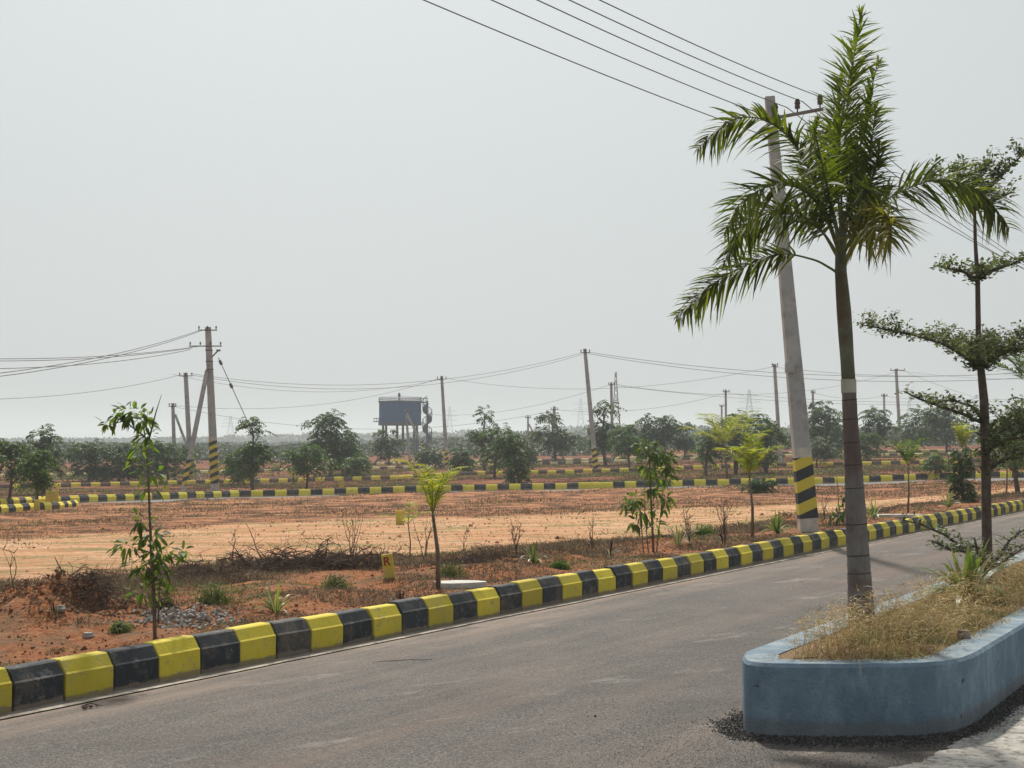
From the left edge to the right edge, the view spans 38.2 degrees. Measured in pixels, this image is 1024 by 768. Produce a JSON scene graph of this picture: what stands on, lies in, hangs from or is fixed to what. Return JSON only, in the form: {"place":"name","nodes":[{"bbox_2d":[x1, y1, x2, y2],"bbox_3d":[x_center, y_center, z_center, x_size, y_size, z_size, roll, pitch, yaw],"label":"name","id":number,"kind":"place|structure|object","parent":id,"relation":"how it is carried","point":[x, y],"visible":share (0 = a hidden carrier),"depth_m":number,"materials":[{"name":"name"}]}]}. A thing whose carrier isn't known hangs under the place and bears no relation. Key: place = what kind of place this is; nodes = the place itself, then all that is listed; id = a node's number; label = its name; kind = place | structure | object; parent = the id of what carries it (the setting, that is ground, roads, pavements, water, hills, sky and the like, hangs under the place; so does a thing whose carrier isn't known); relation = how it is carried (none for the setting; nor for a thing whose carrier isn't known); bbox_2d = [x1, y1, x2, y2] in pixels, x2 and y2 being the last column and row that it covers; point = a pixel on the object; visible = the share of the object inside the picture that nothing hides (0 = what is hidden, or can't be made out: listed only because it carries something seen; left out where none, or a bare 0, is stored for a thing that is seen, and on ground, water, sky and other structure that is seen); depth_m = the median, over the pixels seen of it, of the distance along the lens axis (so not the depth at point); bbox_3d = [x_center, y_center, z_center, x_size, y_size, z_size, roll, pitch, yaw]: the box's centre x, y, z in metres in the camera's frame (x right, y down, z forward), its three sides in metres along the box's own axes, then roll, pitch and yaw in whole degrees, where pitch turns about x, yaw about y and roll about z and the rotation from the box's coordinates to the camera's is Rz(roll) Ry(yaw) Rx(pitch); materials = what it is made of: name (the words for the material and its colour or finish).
{"place":"outdoors","nodes":[
{"label":"outdoors","id":0,"kind":"place"},
{"bbox_2d":[0,512,1023,767],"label":"road","id":1,"kind":"structure","parent":0,"point":[430,698],"depth_m":9.35,"materials":[{"name":"asphalt"}]},
{"bbox_2d":[0,512,1021,718],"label":"road edge line","id":2,"kind":"object","parent":1,"relation":"on","point":[371,643],"visible":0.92,"depth_m":11.20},
{"bbox_2d":[0,511,1023,716],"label":"kerb bedding","id":3,"kind":"object","parent":1,"relation":"on","point":[229,669],"visible":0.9,"depth_m":11.79,"materials":[{"name":"concrete"}]},
{"bbox_2d":[0,499,1023,713],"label":"kerb","id":4,"kind":"structure","parent":3,"relation":"on","point":[41,682],"depth_m":11.99,"materials":[{"name":"concrete"}]},
{"bbox_2d":[434,699,952,767],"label":"loose chippings","id":5,"kind":"object","parent":1,"relation":"on","point":[709,745],"visible":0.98,"depth_m":7.75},
{"bbox_2d":[696,686,1023,750],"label":"aggregate berm","id":6,"kind":"structure","parent":1,"relation":"on","point":[733,725],"depth_m":8.04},
{"bbox_2d":[742,552,1023,738],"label":"planter","id":7,"kind":"object","parent":1,"relation":"on","point":[967,683],"visible":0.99,"depth_m":8.07,"materials":[{"name":"concrete"}]},
{"bbox_2d":[668,2,1023,628],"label":"palm tree","id":8,"kind":"object","parent":7,"relation":"on","point":[865,203],"visible":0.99,"depth_m":9.65,"materials":[{"name":"green plant"}]},
{"bbox_2d":[761,558,1023,679],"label":"dry grass","id":9,"kind":"structure","parent":7,"relation":"in","point":[864,656],"depth_m":9.39,"materials":[{"name":"plant"}]},
{"bbox_2d":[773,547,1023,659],"bbox_3d":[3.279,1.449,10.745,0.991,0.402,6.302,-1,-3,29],"label":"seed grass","id":10,"kind":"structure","parent":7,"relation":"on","point":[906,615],"depth_m":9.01,"materials":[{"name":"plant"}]},
{"bbox_2d":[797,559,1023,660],"bbox_3d":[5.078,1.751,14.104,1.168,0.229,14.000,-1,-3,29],"label":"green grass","id":11,"kind":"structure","parent":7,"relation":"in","point":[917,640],"depth_m":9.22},
{"bbox_2d":[853,137,1023,584],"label":"tiered tree","id":12,"kind":"object","parent":7,"relation":"in","point":[980,353],"visible":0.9,"depth_m":12.54,"materials":[{"name":"green plant"}]},
{"bbox_2d":[907,538,1014,606],"bbox_3d":[3.419,1.441,11.310,0.890,0.550,1.124,-1,-3,29],"label":"strap leaf plant","id":13,"kind":"object","parent":7,"relation":"on","point":[973,562],"visible":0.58,"depth_m":11.31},
{"bbox_2d":[0,444,1023,666],"bbox_3d":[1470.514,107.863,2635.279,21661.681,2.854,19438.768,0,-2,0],"label":"ground","id":14,"kind":"structure","parent":0,"point":[93,548],"depth_m":27.35,"materials":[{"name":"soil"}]},
{"bbox_2d":[0,438,44,497],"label":"tree","id":15,"kind":"object","parent":14,"relation":"on","point":[7,452],"visible":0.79,"depth_m":49.33,"materials":[{"name":"green plant"}]},
{"bbox_2d":[13,450,61,499],"bbox_3d":[-13.869,2.830,43.367,1.349,1.827,1.247,0,-2,0],"label":"tree","id":16,"kind":"object","parent":14,"relation":"on","point":[36,466],"visible":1,"depth_m":43.29,"materials":[{"name":"green plant"}]},
{"bbox_2d":[0,500,78,512],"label":"kerb","id":17,"kind":"structure","parent":14,"relation":"on","point":[11,508],"depth_m":42.37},
{"bbox_2d":[17,423,67,493],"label":"tree","id":18,"kind":"object","parent":14,"relation":"on","point":[47,440],"visible":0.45,"depth_m":68.36,"materials":[{"name":"green plant"}]},
{"bbox_2d":[62,438,113,481],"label":"tree","id":19,"kind":"object","parent":14,"relation":"on","point":[84,451],"visible":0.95,"depth_m":86.81,"materials":[{"name":"green plant"}]},
{"bbox_2d":[38,556,142,616],"bbox_3d":[-3.427,1.654,12.098,0.872,0.529,0.840,0,-2,10],"label":"brush heap","id":20,"kind":"object","parent":14,"relation":"on","point":[91,575],"visible":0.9,"depth_m":12.00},
{"bbox_2d":[84,441,154,481],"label":"tree","id":21,"kind":"object","parent":14,"relation":"on","point":[117,456],"visible":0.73,"depth_m":87.12,"materials":[{"name":"green plant"}]},
{"bbox_2d":[96,394,193,638],"bbox_3d":[-2.656,0.988,10.710,0.735,1.827,0.360,0,-2,0],"label":"sapling","id":22,"kind":"object","parent":14,"relation":"on","point":[158,559],"visible":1,"depth_m":10.69,"materials":[{"name":"green plant"}]},
{"bbox_2d":[132,440,199,480],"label":"tree","id":23,"kind":"object","parent":14,"relation":"on","point":[166,451],"visible":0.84,"depth_m":85.61,"materials":[{"name":"green plant"}]},
{"bbox_2d":[96,602,261,634],"bbox_3d":[-2.611,1.843,11.819,1.364,0.174,1.806,0,-2,0],"label":"rubble heap","id":24,"kind":"object","parent":14,"relation":"on","point":[179,616],"visible":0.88,"depth_m":11.75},
{"bbox_2d":[168,403,200,479],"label":"utility pole","id":25,"kind":"object","parent":14,"relation":"on","point":[173,414],"visible":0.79,"depth_m":89.10,"materials":[{"name":"white paint"}]},
{"bbox_2d":[179,373,193,479],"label":"utility pole","id":26,"kind":"object","parent":14,"relation":"on","point":[188,421],"visible":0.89,"depth_m":88.06,"materials":[{"name":"white paint"}]},
{"bbox_2d":[180,326,221,491],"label":"utility pole","id":27,"kind":"object","parent":14,"relation":"on","point":[208,379],"visible":0.98,"depth_m":67.19,"materials":[{"name":"white paint"}]},
{"bbox_2d":[140,558,261,581],"bbox_3d":[-3.477,2.077,16.513,1.412,0.309,0.897,0,-2,0],"label":"brush heap","id":28,"kind":"object","parent":14,"relation":"on","point":[209,571],"visible":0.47,"depth_m":16.49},
{"bbox_2d":[178,579,243,606],"bbox_3d":[-2.673,1.887,13.322,0.608,0.240,0.589,-1,-3,30],"label":"weed tuft","id":29,"kind":"object","parent":14,"relation":"on","point":[213,596],"visible":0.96,"depth_m":13.29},
{"bbox_2d":[218,457,259,484],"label":"tree","id":30,"kind":"object","parent":14,"relation":"on","point":[232,477],"visible":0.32,"depth_m":80.40,"materials":[{"name":"green plant"}]},
{"bbox_2d":[217,416,278,489],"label":"tree","id":31,"kind":"object","parent":14,"relation":"on","point":[247,451],"visible":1,"depth_m":66.29,"materials":[{"name":"green plant"}]},
{"bbox_2d":[200,524,336,573],"bbox_3d":[-2.855,1.978,17.620,1.692,0.596,1.048,-1,-2,14],"label":"brush heap","id":32,"kind":"object","parent":14,"relation":"on","point":[250,564],"visible":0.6,"depth_m":17.59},
{"bbox_2d":[247,583,294,615],"bbox_3d":[-1.986,1.779,12.353,0.469,0.285,0.466,0,-2,0],"label":"strap leaf plant","id":33,"kind":"object","parent":14,"relation":"on","point":[273,608],"visible":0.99,"depth_m":12.32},
{"bbox_2d":[272,442,340,488],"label":"tree","id":34,"kind":"object","parent":14,"relation":"on","point":[296,457],"visible":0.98,"depth_m":69.12,"materials":[{"name":"green plant"}]},
{"bbox_2d":[296,408,364,476],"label":"tree","id":35,"kind":"object","parent":14,"relation":"on","point":[330,420],"visible":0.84,"depth_m":90.41,"materials":[{"name":"green plant"}]},
{"bbox_2d":[316,574,357,588],"bbox_3d":[-1.729,1.974,14.707,0.407,0.185,0.426,1,-3,-31],"label":"weed tuft","id":36,"kind":"object","parent":14,"relation":"on","point":[335,582],"visible":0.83,"depth_m":14.67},
{"bbox_2d":[269,534,409,572],"bbox_3d":[-2.061,2.019,17.496,1.685,0.502,1.168,0,-2,0],"label":"brush heap","id":37,"kind":"object","parent":14,"relation":"on","point":[340,559],"visible":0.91,"depth_m":17.33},
{"bbox_2d":[338,453,372,480],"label":"tree","id":38,"kind":"object","parent":14,"relation":"on","point":[358,466],"visible":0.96,"depth_m":85.79,"materials":[{"name":"green plant"}]},
{"bbox_2d":[367,430,406,465],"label":"tree","id":39,"kind":"object","parent":14,"relation":"on","point":[384,445],"visible":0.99,"depth_m":115.81,"materials":[{"name":"green plant"}]},
{"bbox_2d":[381,553,394,578],"bbox_3d":[-1.288,1.949,15.471,0.161,0.354,0.055,0,-2,-6],"label":"marker stone","id":40,"kind":"object","parent":14,"relation":"on","point":[388,566],"visible":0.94,"depth_m":15.45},
{"bbox_2d":[373,393,431,454],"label":"water tower","id":41,"kind":"structure","parent":14,"relation":"on","point":[391,413],"depth_m":203.09,"materials":[{"name":"paint"}]},
{"bbox_2d":[408,445,444,468],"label":"tree","id":42,"kind":"object","parent":14,"relation":"on","point":[433,457],"visible":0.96,"depth_m":108.40,"materials":[{"name":"green plant"}]},
{"bbox_2d":[391,459,471,588],"bbox_3d":[-0.763,1.376,14.449,0.797,1.323,0.943,-1,-3,24],"label":"young palm","id":43,"kind":"object","parent":14,"relation":"on","point":[432,495],"visible":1,"depth_m":14.37,"materials":[{"name":"green plant"}]},
{"bbox_2d":[437,376,448,468],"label":"utility pole","id":44,"kind":"object","parent":14,"relation":"on","point":[446,457],"visible":0.94,"depth_m":107.11,"materials":[{"name":"white paint"}]},
{"bbox_2d":[429,560,468,577],"bbox_3d":[-0.676,2.029,15.985,0.471,0.235,0.538,0,-2,0],"label":"weed tuft","id":45,"kind":"object","parent":14,"relation":"on","point":[447,571],"visible":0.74,"depth_m":16.00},
{"bbox_2d":[434,580,486,588],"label":"white slab","id":46,"kind":"structure","parent":14,"relation":"on","point":[460,584],"depth_m":14.43,"materials":[{"name":"paint"}]},
{"bbox_2d":[446,444,477,471],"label":"tree","id":47,"kind":"object","parent":14,"relation":"on","point":[463,459],"visible":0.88,"depth_m":90.56,"materials":[{"name":"green plant"}]},
{"bbox_2d":[421,538,533,568],"bbox_3d":[-0.407,2.012,17.165,1.462,0.480,1.019,0,-2,0],"label":"brush heap","id":48,"kind":"object","parent":14,"relation":"on","point":[476,558],"visible":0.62,"depth_m":17.15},
{"bbox_2d":[464,405,497,470],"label":"tree","id":49,"kind":"object","parent":14,"relation":"on","point":[471,435],"visible":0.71,"depth_m":93.98,"materials":[{"name":"green plant"}]},
{"bbox_2d":[6,424,970,446],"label":"wood","id":50,"kind":"object","parent":14,"relation":"on","point":[424,438],"visible":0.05,"depth_m":449.69,"materials":[{"name":"green plant"}]},
{"bbox_2d":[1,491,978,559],"bbox_3d":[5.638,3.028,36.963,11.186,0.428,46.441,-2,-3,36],"label":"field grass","id":51,"kind":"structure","parent":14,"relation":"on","point":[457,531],"depth_m":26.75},
{"bbox_2d":[0,423,994,443],"bbox_3d":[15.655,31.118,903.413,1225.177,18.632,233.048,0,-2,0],"label":"wood","id":52,"kind":"object","parent":14,"relation":"on","point":[269,438],"visible":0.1,"depth_m":837.96,"materials":[{"name":"green plant"}]},
{"bbox_2d":[1,455,994,482],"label":"plot weeds","id":53,"kind":"object","parent":14,"relation":"on","point":[383,472],"visible":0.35,"depth_m":100.49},
{"bbox_2d":[0,455,999,483],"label":"plot scrub","id":54,"kind":"object","parent":14,"relation":"on","point":[534,467],"visible":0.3,"depth_m":98.66,"materials":[{"name":"green plant"}]},
{"bbox_2d":[475,422,524,477],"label":"tree","id":55,"kind":"object","parent":14,"relation":"on","point":[495,452],"visible":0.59,"depth_m":81.36,"materials":[{"name":"green plant"}]},
{"bbox_2d":[0,495,1000,666],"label":"verge weeds","id":56,"kind":"object","parent":14,"relation":"on","point":[573,564],"visible":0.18,"depth_m":15.40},
{"bbox_2d":[0,452,1000,476],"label":"kerb","id":57,"kind":"structure","parent":14,"relation":"on","point":[541,463],"depth_m":112.10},
{"bbox_2d":[4,429,1006,452],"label":"wood","id":58,"kind":"object","parent":14,"relation":"on","point":[435,443],"visible":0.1,"depth_m":257.04,"materials":[{"name":"green plant"}]},
{"bbox_2d":[0,458,1016,487],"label":"kerb","id":59,"kind":"structure","parent":14,"relation":"on","point":[120,483],"depth_m":85.10,"materials":[{"name":"concrete"}]},
{"bbox_2d":[0,490,1022,663],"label":"clods","id":60,"kind":"object","parent":14,"relation":"on","point":[41,592],"visible":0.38,"depth_m":12.06,"materials":[{"name":"soil"}]},
{"bbox_2d":[0,462,1022,495],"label":"plot scrub","id":61,"kind":"object","parent":14,"relation":"on","point":[892,470],"visible":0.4,"depth_m":74.38,"materials":[{"name":"green plant"}]},
{"bbox_2d":[0,492,1023,666],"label":"verge grass","id":62,"kind":"structure","parent":14,"relation":"on","point":[374,591],"depth_m":15.16,"materials":[{"name":"plant"}]},
{"bbox_2d":[0,488,1023,595],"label":"scrub belt","id":63,"kind":"object","parent":14,"relation":"on","point":[404,562],"visible":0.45,"depth_m":19.32,"materials":[{"name":"plant"}]},
{"bbox_2d":[0,471,1023,504],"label":"kerb","id":64,"kind":"structure","parent":14,"relation":"on","point":[372,490],"depth_m":62.21,"materials":[{"name":"concrete"}]},
{"bbox_2d":[0,431,1023,463],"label":"wood","id":65,"kind":"object","parent":14,"relation":"on","point":[582,446],"visible":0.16,"depth_m":163.31,"materials":[{"name":"green plant"}]},
{"bbox_2d":[0,481,1023,540],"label":"bank weeds","id":66,"kind":"object","parent":14,"relation":"on","point":[385,508],"visible":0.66,"depth_m":43.09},
{"bbox_2d":[0,462,1023,498],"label":"plot weeds","id":67,"kind":"object","parent":14,"relation":"on","point":[832,471],"visible":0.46,"depth_m":77.33,"materials":[{"name":"plant"}]},
{"bbox_2d":[494,430,531,483],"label":"tree","id":68,"kind":"object","parent":14,"relation":"on","point":[512,461],"visible":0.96,"depth_m":68.45,"materials":[{"name":"green plant"}]},
{"bbox_2d":[2,480,1023,584],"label":"field clods","id":69,"kind":"object","parent":14,"relation":"on","point":[497,542],"visible":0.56,"depth_m":31.33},
{"bbox_2d":[511,430,540,469],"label":"tree","id":70,"kind":"object","parent":14,"relation":"on","point":[532,458],"visible":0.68,"depth_m":94.34,"materials":[{"name":"green plant"}]},
{"bbox_2d":[527,410,583,461],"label":"tree","id":71,"kind":"object","parent":14,"relation":"on","point":[556,441],"visible":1,"depth_m":115.47,"materials":[{"name":"green plant"}]},
{"bbox_2d":[580,349,597,468],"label":"utility pole","id":72,"kind":"object","parent":14,"relation":"on","point":[592,436],"visible":0.97,"depth_m":90.31,"materials":[{"name":"white paint"}]},
{"bbox_2d":[583,400,626,464],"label":"tree","id":73,"kind":"object","parent":14,"relation":"on","point":[601,436],"visible":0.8,"depth_m":102.00,"materials":[{"name":"green plant"}]},
{"bbox_2d":[605,423,650,467],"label":"tree","id":74,"kind":"object","parent":14,"relation":"on","point":[626,441],"visible":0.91,"depth_m":91.55,"materials":[{"name":"green plant"}]},
{"bbox_2d":[619,413,669,458],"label":"tree","id":75,"kind":"object","parent":14,"relation":"on","point":[643,433],"visible":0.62,"depth_m":115.27,"materials":[{"name":"green plant"}]},
{"bbox_2d":[613,438,681,551],"bbox_3d":[1.750,1.475,19.163,0.938,1.558,0.517,0,-2,0],"label":"sapling","id":76,"kind":"object","parent":14,"relation":"on","point":[632,504],"visible":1,"depth_m":19.14,"materials":[{"name":"green plant"}]},
{"bbox_2d":[646,415,687,457],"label":"tree","id":77,"kind":"object","parent":14,"relation":"on","point":[669,429],"visible":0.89,"depth_m":115.19,"materials":[{"name":"green plant"}]},
{"bbox_2d":[346,449,996,465],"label":"kerb","id":78,"kind":"structure","parent":14,"relation":"on","point":[695,455],"depth_m":126.08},
{"bbox_2d":[670,421,697,456],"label":"tree","id":79,"kind":"object","parent":14,"relation":"on","point":[684,443],"visible":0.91,"depth_m":116.19,"materials":[{"name":"green plant"}]},
{"bbox_2d":[693,425,724,474],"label":"tree","id":80,"kind":"object","parent":14,"relation":"on","point":[707,448],"visible":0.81,"depth_m":76.28,"materials":[{"name":"green plant"}]},
{"bbox_2d":[678,410,763,478],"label":"young palm","id":81,"kind":"object","parent":14,"relation":"on","point":[729,434],"visible":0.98,"depth_m":66.16,"materials":[{"name":"green plant"}]},
{"bbox_2d":[713,410,757,473],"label":"tree","id":82,"kind":"object","parent":14,"relation":"on","point":[737,438],"visible":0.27,"depth_m":77.31,"materials":[{"name":"green plant"}]},
{"bbox_2d":[712,423,784,537],"bbox_3d":[3.490,1.483,22.367,1.158,1.787,1.104,-2,-3,33],"label":"young palm","id":83,"kind":"object","parent":14,"relation":"on","point":[750,458],"visible":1,"depth_m":22.35,"materials":[{"name":"green plant"}]},
{"bbox_2d":[735,476,778,493],"bbox_3d":[8.051,3.422,48.334,1.236,0.842,1.268,2,-3,-36],"label":"bush","id":84,"kind":"object","parent":14,"relation":"on","point":[762,485],"visible":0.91,"depth_m":48.14,"materials":[{"name":"green plant"}]},
{"bbox_2d":[734,413,791,473],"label":"tree","id":85,"kind":"object","parent":14,"relation":"on","point":[768,439],"visible":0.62,"depth_m":75.20,"materials":[{"name":"green plant"}]},
{"bbox_2d":[772,363,782,462],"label":"utility pole","id":86,"kind":"object","parent":14,"relation":"on","point":[774,366],"visible":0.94,"depth_m":90.36,"materials":[{"name":"concrete"}]},
{"bbox_2d":[763,94,822,531],"bbox_3d":[4.521,-1.079,23.843,0.899,7.328,0.910,0,-2,0],"label":"utility pole","id":87,"kind":"object","parent":14,"relation":"on","point":[805,499],"visible":0.69,"depth_m":24.03,"materials":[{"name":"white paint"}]},
{"bbox_2d":[423,0,765,135],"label":"overhead wire","id":88,"kind":"object","parent":87,"relation":"attached to","point":[569,60],"visible":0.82,"depth_m":18.81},
{"bbox_2d":[491,0,772,118],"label":"overhead wire","id":89,"kind":"object","parent":87,"relation":"attached to","point":[610,52],"visible":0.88,"depth_m":18.93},
{"bbox_2d":[537,0,786,107],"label":"overhead wire","id":90,"kind":"object","parent":87,"relation":"attached to","point":[653,52],"visible":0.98,"depth_m":19.39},
{"bbox_2d":[569,0,802,101],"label":"overhead wire","id":91,"kind":"object","parent":87,"relation":"attached to","point":[676,49],"visible":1,"depth_m":19.43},
{"bbox_2d":[807,400,842,456],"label":"tree","id":92,"kind":"object","parent":14,"relation":"on","point":[827,419],"visible":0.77,"depth_m":108.67,"materials":[{"name":"green plant"}]},
{"bbox_2d":[810,436,842,466],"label":"tree","id":93,"kind":"object","parent":14,"relation":"on","point":[821,449],"visible":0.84,"depth_m":84.10,"materials":[{"name":"green plant"}]},
{"bbox_2d":[843,432,884,460],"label":"tree","id":94,"kind":"object","parent":14,"relation":"on","point":[870,439],"visible":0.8,"depth_m":92.24,"materials":[{"name":"green plant"}]},
{"bbox_2d":[858,405,903,456],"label":"tree","id":95,"kind":"object","parent":14,"relation":"on","point":[871,413],"visible":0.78,"depth_m":105.78,"materials":[{"name":"green plant"}]},
{"bbox_2d":[881,438,936,512],"bbox_3d":[8.181,1.903,30.500,1.207,1.596,1.239,0,-2,0],"label":"young palm","id":96,"kind":"object","parent":14,"relation":"on","point":[910,452],"visible":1,"depth_m":30.47,"materials":[{"name":"green plant"}]},
{"bbox_2d":[896,404,939,451],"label":"tree","id":97,"kind":"object","parent":14,"relation":"on","point":[903,436],"visible":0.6,"depth_m":124.31,"materials":[{"name":"green plant"}]},
{"bbox_2d":[916,450,949,479],"bbox_3d":[17.765,3.525,62.346,1.430,1.511,1.540,0,-2,0],"label":"tree","id":98,"kind":"object","parent":14,"relation":"on","point":[933,465],"visible":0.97,"depth_m":62.20,"materials":[{"name":"green plant"}]},
{"bbox_2d":[912,403,979,452],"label":"tree","id":99,"kind":"object","parent":14,"relation":"on","point":[942,424],"visible":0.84,"depth_m":114.68,"materials":[{"name":"green plant"}]},
{"bbox_2d":[944,444,979,501],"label":"vine column","id":100,"kind":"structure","parent":14,"relation":"on","point":[961,490],"depth_m":36.09,"materials":[{"name":"green plant"}]},
{"bbox_2d":[950,422,977,481],"bbox_3d":[14.315,2.312,46.708,0.939,2.242,0.899,-1,-3,25],"label":"young palm","id":101,"kind":"object","parent":14,"relation":"on","point":[960,435],"visible":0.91,"depth_m":46.75,"materials":[{"name":"green plant"}]},
{"bbox_2d":[976,395,1023,492],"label":"tree","id":102,"kind":"object","parent":14,"relation":"on","point":[1014,465],"visible":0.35,"depth_m":42.64,"materials":[{"name":"green plant"}]},
{"bbox_2d":[990,344,1023,378],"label":"young palm","id":103,"kind":"object","parent":14,"relation":"on","point":[1020,372],"visible":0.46,"depth_m":36.36,"materials":[{"name":"green plant"}]},
{"bbox_2d":[0,0,1023,438],"label":"sky","id":104,"kind":"structure","parent":0,"point":[354,194],"materials":[{"name":"grey"}]},
{"bbox_2d":[85,478,1023,502],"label":"road","id":105,"kind":"structure","parent":0,"point":[839,484],"depth_m":60.45,"materials":[{"name":"asphalt"}]},
{"bbox_2d":[889,705,1023,767],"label":"concrete pavement","id":106,"kind":"structure","parent":0,"point":[1001,749],"depth_m":7.68,"materials":[{"name":"concrete"}]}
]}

